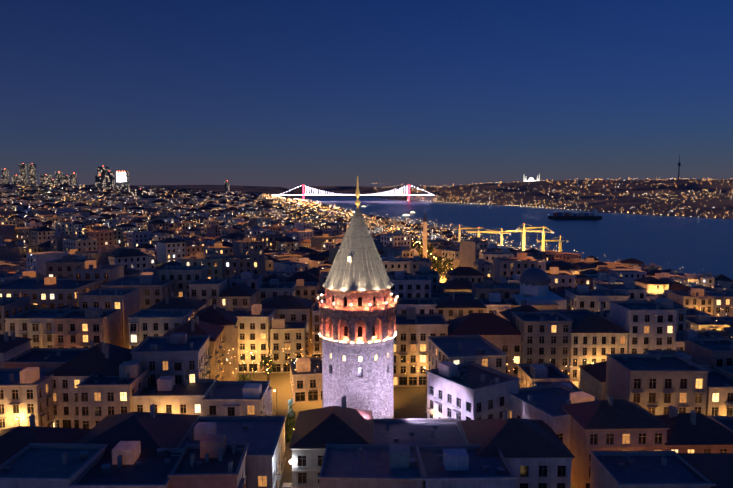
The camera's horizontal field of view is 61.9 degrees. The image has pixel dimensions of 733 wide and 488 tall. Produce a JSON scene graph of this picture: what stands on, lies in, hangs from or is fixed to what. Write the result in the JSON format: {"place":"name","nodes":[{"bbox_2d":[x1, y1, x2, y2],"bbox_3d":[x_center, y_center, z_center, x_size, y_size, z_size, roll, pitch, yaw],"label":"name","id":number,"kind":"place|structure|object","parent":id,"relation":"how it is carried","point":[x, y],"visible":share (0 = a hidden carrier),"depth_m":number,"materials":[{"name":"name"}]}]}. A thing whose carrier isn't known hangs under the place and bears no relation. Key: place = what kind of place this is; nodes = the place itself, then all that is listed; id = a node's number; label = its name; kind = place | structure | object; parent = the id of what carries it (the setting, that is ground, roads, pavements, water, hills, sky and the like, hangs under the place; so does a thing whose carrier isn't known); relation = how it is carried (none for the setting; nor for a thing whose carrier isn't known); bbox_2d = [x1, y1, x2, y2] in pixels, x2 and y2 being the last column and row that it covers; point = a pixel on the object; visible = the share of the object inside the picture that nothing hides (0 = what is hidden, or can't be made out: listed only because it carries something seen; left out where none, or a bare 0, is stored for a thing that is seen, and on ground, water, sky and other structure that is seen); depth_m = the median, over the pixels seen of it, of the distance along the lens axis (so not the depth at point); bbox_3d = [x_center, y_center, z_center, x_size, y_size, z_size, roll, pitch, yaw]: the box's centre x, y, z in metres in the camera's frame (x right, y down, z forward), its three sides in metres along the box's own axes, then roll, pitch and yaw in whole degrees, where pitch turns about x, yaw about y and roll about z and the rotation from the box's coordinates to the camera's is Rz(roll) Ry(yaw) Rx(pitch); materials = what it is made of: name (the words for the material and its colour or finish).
{"place":"outdoors","nodes":[
{"label":"outdoors","id":0,"kind":"place"},
{"bbox_2d":[279,185,430,200],"bbox_3d":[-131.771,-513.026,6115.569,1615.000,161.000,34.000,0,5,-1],"label":"suspension bridge","id":1,"kind":"structure","parent":0,"point":[360,194],"depth_m":6101.44,"materials":[{"name":"grey metal"}]},
{"bbox_2d":[0,0,732,188],"label":"sky","id":2,"kind":"structure","parent":0,"point":[291,94],"materials":[{"name":"blue"}]},
{"bbox_2d":[3,170,731,463],"bbox_3d":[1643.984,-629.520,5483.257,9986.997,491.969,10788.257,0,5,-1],"label":"street lights","id":3,"kind":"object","parent":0,"point":[291,461],"visible":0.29,"depth_m":2168.58},
{"bbox_2d":[115,179,732,487],"bbox_3d":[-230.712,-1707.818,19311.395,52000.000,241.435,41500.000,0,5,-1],"label":"ground","id":4,"kind":"structure","parent":0,"point":[410,402],"depth_m":5031.94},
{"bbox_2d":[0,164,229,196],"bbox_3d":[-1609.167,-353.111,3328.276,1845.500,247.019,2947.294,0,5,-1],"label":"skyscrapers","id":5,"kind":"structure","parent":4,"relation":"on","point":[104,179],"depth_m":3261.37,"materials":[{"name":"grey"}]},
{"bbox_2d":[15,362,436,428],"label":"lamp posts","id":6,"kind":"object","parent":4,"relation":"on","point":[253,377],"visible":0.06,"depth_m":161.41,"materials":[{"name":"grey metal"}]},
{"bbox_2d":[282,483,291,487],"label":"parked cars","id":7,"kind":"object","parent":4,"relation":"on","point":[287,485],"visible":0.02,"depth_m":111.94,"materials":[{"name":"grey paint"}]},
{"bbox_2d":[50,213,533,442],"bbox_3d":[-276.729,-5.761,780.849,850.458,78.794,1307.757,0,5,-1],"label":"trees","id":8,"kind":"object","parent":4,"relation":"on","point":[290,416],"visible":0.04,"depth_m":176.56,"materials":[{"name":"green plant"}]},
{"bbox_2d":[317,176,397,418],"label":"stone tower","id":9,"kind":"structure","parent":4,"relation":"on","point":[357,306],"depth_m":134.04,"materials":[{"name":"stone"}]},
{"bbox_2d":[0,255,732,487],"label":"buildings","id":10,"kind":"structure","parent":4,"relation":"on","point":[112,376],"depth_m":134.49,"materials":[{"name":"beige paint"}]},
{"bbox_2d":[0,184,732,297],"bbox_3d":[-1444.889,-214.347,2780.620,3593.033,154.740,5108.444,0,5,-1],"label":"city","id":11,"kind":"object","parent":4,"relation":"on","point":[224,242],"visible":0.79,"depth_m":416.75,"materials":[{"name":"beige concrete"}]},
{"bbox_2d":[373,211,427,257],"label":"mosque","id":12,"kind":"structure","parent":4,"relation":"on","point":[378,244],"depth_m":414.41,"materials":[{"name":"beige stone"}]},
{"bbox_2d":[452,224,568,251],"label":"port cranes","id":13,"kind":"object","parent":4,"relation":"on","point":[543,240],"visible":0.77,"depth_m":871.27,"materials":[{"name":"yellow metal"}]},
{"bbox_2d":[511,267,566,309],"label":"domed building","id":14,"kind":"structure","parent":4,"relation":"on","point":[534,282],"depth_m":212.69,"materials":[{"name":"grey stone"}]},
{"bbox_2d":[678,155,680,178],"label":"communications tower","id":15,"kind":"structure","parent":4,"relation":"on","point":[679,164],"depth_m":7021.52,"materials":[{"name":"grey"}]},
{"bbox_2d":[297,197,732,279],"bbox_3d":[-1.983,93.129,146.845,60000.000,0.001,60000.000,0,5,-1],"label":"water","id":16,"kind":"structure","parent":0,"point":[696,245],"depth_m":1649.93,"materials":[{"name":"blue liquid"}]},
{"bbox_2d":[362,206,415,216],"bbox_3d":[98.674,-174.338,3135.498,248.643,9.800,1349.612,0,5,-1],"label":"boats","id":17,"kind":"object","parent":16,"relation":"in","point":[406,215],"visible":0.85,"depth_m":2465.61,"materials":[{"name":"grey"}]},
{"bbox_2d":[548,208,601,218],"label":"container ship","id":18,"kind":"object","parent":16,"relation":"on","point":[571,215],"visible":0.98,"depth_m":2240.84,"materials":[{"name":"grey metal"}]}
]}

